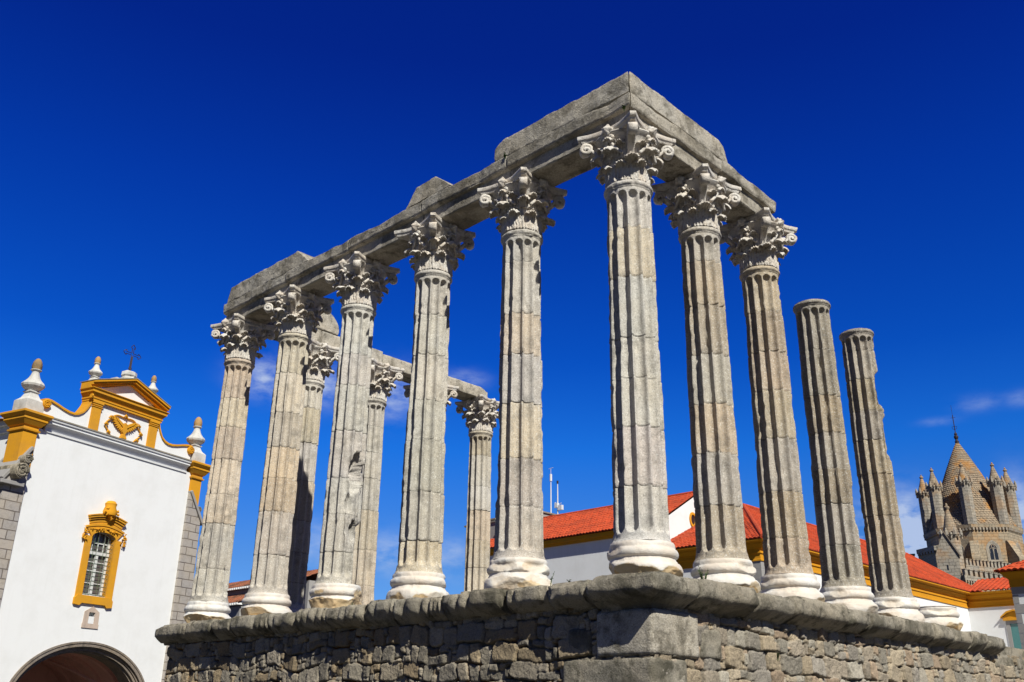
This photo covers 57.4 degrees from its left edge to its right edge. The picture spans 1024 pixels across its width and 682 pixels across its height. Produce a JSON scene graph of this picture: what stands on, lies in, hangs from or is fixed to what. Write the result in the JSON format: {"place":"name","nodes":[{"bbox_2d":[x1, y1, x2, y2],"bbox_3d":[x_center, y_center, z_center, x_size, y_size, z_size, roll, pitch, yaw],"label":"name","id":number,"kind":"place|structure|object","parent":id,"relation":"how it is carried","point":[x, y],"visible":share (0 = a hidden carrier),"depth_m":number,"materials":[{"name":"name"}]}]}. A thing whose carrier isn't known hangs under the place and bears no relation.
{"place":"outdoors","nodes":[
{"label":"outdoors","id":0,"kind":"place"},
{"bbox_2d":[0,345,210,681],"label":"church","id":1,"kind":"structure","parent":0,"point":[101,519],"depth_m":39.31,"materials":[{"name":"white paint"}]},
{"bbox_2d":[72,501,127,607],"bbox_3d":[-17.142,8.855,39.058,0.760,4.360,2.256,-10,-24,26],"label":"window","id":2,"kind":"structure","parent":1,"relation":"in","point":[93,569],"depth_m":39.09,"materials":[{"name":"paint"}]},
{"bbox_2d":[227,569,317,617],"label":"brown roofed house","id":3,"kind":"structure","parent":0,"point":[237,591],"depth_m":57.50,"materials":[{"name":"stone"}]},
{"bbox_2d":[0,0,1023,599],"label":"sky","id":4,"kind":"structure","parent":0,"point":[157,157],"materials":[{"name":"blue"}]},
{"bbox_2d":[671,503,982,630],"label":"hipped building","id":5,"kind":"structure","parent":0,"point":[930,585],"depth_m":58.57,"materials":[{"name":"tile"}]},
{"bbox_2d":[966,577,1021,648],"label":"end wing","id":6,"kind":"structure","parent":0,"point":[992,613],"depth_m":63.84,"materials":[{"name":"white paint"}]},
{"bbox_2d":[1000,609,1021,648],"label":"window","id":7,"kind":"structure","parent":6,"relation":"in","point":[1009,616],"depth_m":62.72,"materials":[{"name":"stone"}]},
{"label":"ground","id":8,"kind":"structure","parent":0,"visible":0},
{"bbox_2d":[155,571,1023,681],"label":"temple podium","id":9,"kind":"object","parent":8,"relation":"on","point":[655,626],"visible":1,"depth_m":16.44,"materials":[{"name":"stone"}]},
{"bbox_2d":[183,313,276,622],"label":"temple column","id":10,"kind":"structure","parent":9,"relation":"on","point":[242,338],"depth_m":24.61,"materials":[{"name":"stone"}]},
{"bbox_2d":[223,274,288,323],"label":"stone beam","id":11,"kind":"structure","parent":10,"relation":"on","point":[250,304],"depth_m":25.55,"materials":[{"name":"stone"}]},
{"bbox_2d":[227,251,313,302],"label":"frieze block","id":12,"kind":"structure","parent":11,"relation":"on","point":[278,269],"depth_m":25.24,"materials":[{"name":"stone"}]},
{"bbox_2d":[240,284,333,615],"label":"temple column","id":13,"kind":"structure","parent":9,"relation":"on","point":[298,312],"depth_m":22.87,"materials":[{"name":"stone"}]},
{"bbox_2d":[286,240,351,296],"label":"stone beam","id":14,"kind":"structure","parent":13,"relation":"on","point":[308,276],"depth_m":23.74,"materials":[{"name":"stone"}]},
{"bbox_2d":[287,338,338,612],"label":"temple column","id":15,"kind":"structure","parent":9,"relation":"on","point":[320,361],"depth_m":26.39,"materials":[{"name":"stone"}]},
{"bbox_2d":[267,321,320,342],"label":"stone beam","id":16,"kind":"structure","parent":15,"relation":"on","point":[317,336],"depth_m":27.60,"materials":[{"name":"stone"}]},
{"bbox_2d":[316,308,338,335],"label":"frieze block","id":17,"kind":"structure","parent":16,"relation":"on","point":[329,324],"depth_m":28.13,"materials":[{"name":"stone"}]},
{"bbox_2d":[308,251,399,607],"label":"temple column","id":18,"kind":"structure","parent":9,"relation":"on","point":[360,282],"depth_m":21.14,"materials":[{"name":"stone"}]},
{"bbox_2d":[352,358,403,604],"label":"temple column","id":19,"kind":"structure","parent":9,"relation":"on","point":[382,379],"depth_m":27.90,"materials":[{"name":"stone"}]},
{"bbox_2d":[321,331,382,362],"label":"stone beam","id":20,"kind":"structure","parent":19,"relation":"on","point":[329,339],"depth_m":28.16,"materials":[{"name":"stone"}]},
{"bbox_2d":[383,354,411,383],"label":"stone beam","id":21,"kind":"structure","parent":19,"relation":"on","point":[399,363],"depth_m":29.88,"materials":[{"name":"stone"}]},
{"bbox_2d":[386,212,475,598],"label":"temple column","id":22,"kind":"structure","parent":9,"relation":"on","point":[434,239],"depth_m":19.31,"materials":[{"name":"stone"}]},
{"bbox_2d":[349,202,424,265],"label":"stone beam","id":23,"kind":"structure","parent":22,"relation":"on","point":[382,243],"depth_m":21.94,"materials":[{"name":"stone"}]},
{"bbox_2d":[421,156,510,229],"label":"stone beam","id":24,"kind":"structure","parent":22,"relation":"on","point":[458,205],"depth_m":20.23,"materials":[{"name":"stone"}]},
{"bbox_2d":[406,176,452,208],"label":"frieze block","id":25,"kind":"structure","parent":24,"relation":"on","point":[427,189],"depth_m":21.06,"materials":[{"name":"stone"}]},
{"bbox_2d":[403,385,458,410],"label":"temple column","id":26,"kind":"structure","parent":9,"relation":"on","point":[452,389],"depth_m":30.91,"materials":[{"name":"stone"}]},
{"bbox_2d":[447,376,487,400],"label":"stone beam","id":27,"kind":"structure","parent":26,"relation":"on","point":[465,391],"depth_m":31.82,"materials":[{"name":"stone"}]},
{"bbox_2d":[455,394,499,591],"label":"temple column","id":28,"kind":"structure","parent":9,"relation":"on","point":[480,413],"depth_m":31.26,"materials":[{"name":"stone"}]},
{"bbox_2d":[477,167,566,589],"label":"temple column","id":29,"kind":"structure","parent":9,"relation":"on","point":[522,197],"depth_m":17.56,"materials":[{"name":"stone"}]},
{"bbox_2d":[577,110,682,576],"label":"temple column","id":30,"kind":"structure","parent":9,"relation":"on","point":[625,150],"depth_m":15.80,"materials":[{"name":"stone"}]},
{"bbox_2d":[507,92,629,186],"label":"stone beam","id":31,"kind":"structure","parent":30,"relation":"on","point":[553,158],"depth_m":18.40,"materials":[{"name":"stone"}]},
{"bbox_2d":[494,72,628,161],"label":"frieze block","id":32,"kind":"structure","parent":31,"relation":"on","point":[608,93],"depth_m":18.38,"materials":[{"name":"stone"}]},
{"bbox_2d":[629,92,721,181],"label":"stone beam","id":33,"kind":"structure","parent":30,"relation":"on","point":[691,154],"depth_m":18.40,"materials":[{"name":"stone"}]},
{"bbox_2d":[628,72,727,162],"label":"frieze block","id":34,"kind":"structure","parent":33,"relation":"on","point":[657,103],"depth_m":18.31,"materials":[{"name":"stone"}]},
{"bbox_2d":[698,566,707,578],"bbox_3d":[3.140,3.888,15.306,0.196,0.390,0.179,-2,-22,7],"label":"weed","id":35,"kind":"object","parent":9,"relation":"on","point":[701,574],"visible":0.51,"depth_m":15.31,"materials":[{"name":"green plant"}]},
{"bbox_2d":[651,163,760,592],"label":"temple column","id":36,"kind":"structure","parent":9,"relation":"on","point":[700,199],"depth_m":17.40,"materials":[{"name":"stone"}]},
{"bbox_2d":[720,207,824,601],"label":"temple column","id":37,"kind":"structure","parent":9,"relation":"on","point":[756,242],"depth_m":18.96,"materials":[{"name":"stone"}]},
{"bbox_2d":[717,159,775,223],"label":"stone beam","id":38,"kind":"structure","parent":37,"relation":"on","point":[754,199],"depth_m":20.05,"materials":[{"name":"stone"}]},
{"bbox_2d":[793,299,878,613],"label":"temple column","id":39,"kind":"structure","parent":9,"relation":"on","point":[842,573],"depth_m":20.24,"materials":[{"name":"stone"}]},
{"bbox_2d":[839,328,924,622],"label":"temple column","id":40,"kind":"structure","parent":9,"relation":"on","point":[891,590],"depth_m":21.78,"materials":[{"name":"stone"}]},
{"bbox_2d":[918,606,963,630],"bbox_3d":[10.187,6.710,22.505,1.218,0.580,1.246,-19,-29,40],"label":"column base","id":41,"kind":"object","parent":9,"relation":"on","point":[948,616],"visible":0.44,"depth_m":22.08,"materials":[{"name":"stone"}]},
{"bbox_2d":[490,491,695,583],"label":"white building","id":42,"kind":"structure","parent":8,"relation":"on","point":[578,550],"depth_m":55.78,"materials":[{"name":"paint"}]},
{"bbox_2d":[464,511,559,548],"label":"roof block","id":43,"kind":"structure","parent":42,"relation":"on","point":[492,527],"depth_m":63.04,"materials":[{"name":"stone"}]},
{"bbox_2d":[550,467,552,512],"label":"antenna mast","id":44,"kind":"object","parent":43,"relation":"on","point":[550,493],"visible":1,"depth_m":65.41,"materials":[{"name":"metal"}]},
{"bbox_2d":[554,481,563,513],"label":"antenna mast","id":45,"kind":"object","parent":43,"relation":"on","point":[558,506],"visible":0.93,"depth_m":66.01,"materials":[{"name":"metal"}]},
{"bbox_2d":[689,512,694,526],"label":"oval window","id":46,"kind":"structure","parent":42,"relation":"in","point":[692,515],"depth_m":54.22,"materials":[{"name":"paint"}]},
{"bbox_2d":[936,503,964,579],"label":"stair turret","id":47,"kind":"object","parent":8,"relation":"on","point":[949,557],"visible":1,"depth_m":120.76,"materials":[{"name":"stone"}]},
{"bbox_2d":[910,546,1010,591],"bbox_3d":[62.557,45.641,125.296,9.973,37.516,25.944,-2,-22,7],"label":"transept","id":48,"kind":"structure","parent":8,"relation":"on","point":[973,571],"depth_m":121.07,"materials":[{"name":"beige stone"}]},
{"bbox_2d":[915,409,1023,563],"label":"lantern tower","id":49,"kind":"structure","parent":8,"relation":"on","point":[985,514],"depth_m":131.24,"materials":[{"name":"stone"}]},
{"bbox_2d":[961,545,965,558],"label":"gothic window","id":50,"kind":"structure","parent":49,"relation":"in","point":[964,556],"depth_m":128.73,"materials":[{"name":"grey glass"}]},
{"bbox_2d":[986,540,1002,561],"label":"gothic window","id":51,"kind":"structure","parent":49,"relation":"in","point":[993,550],"depth_m":127.44,"materials":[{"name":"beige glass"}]},
{"bbox_2d":[994,560,1023,648],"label":"corner building","id":52,"kind":"structure","parent":8,"relation":"on","point":[1013,573],"depth_m":36.02,"materials":[{"name":"paint"}]}
]}

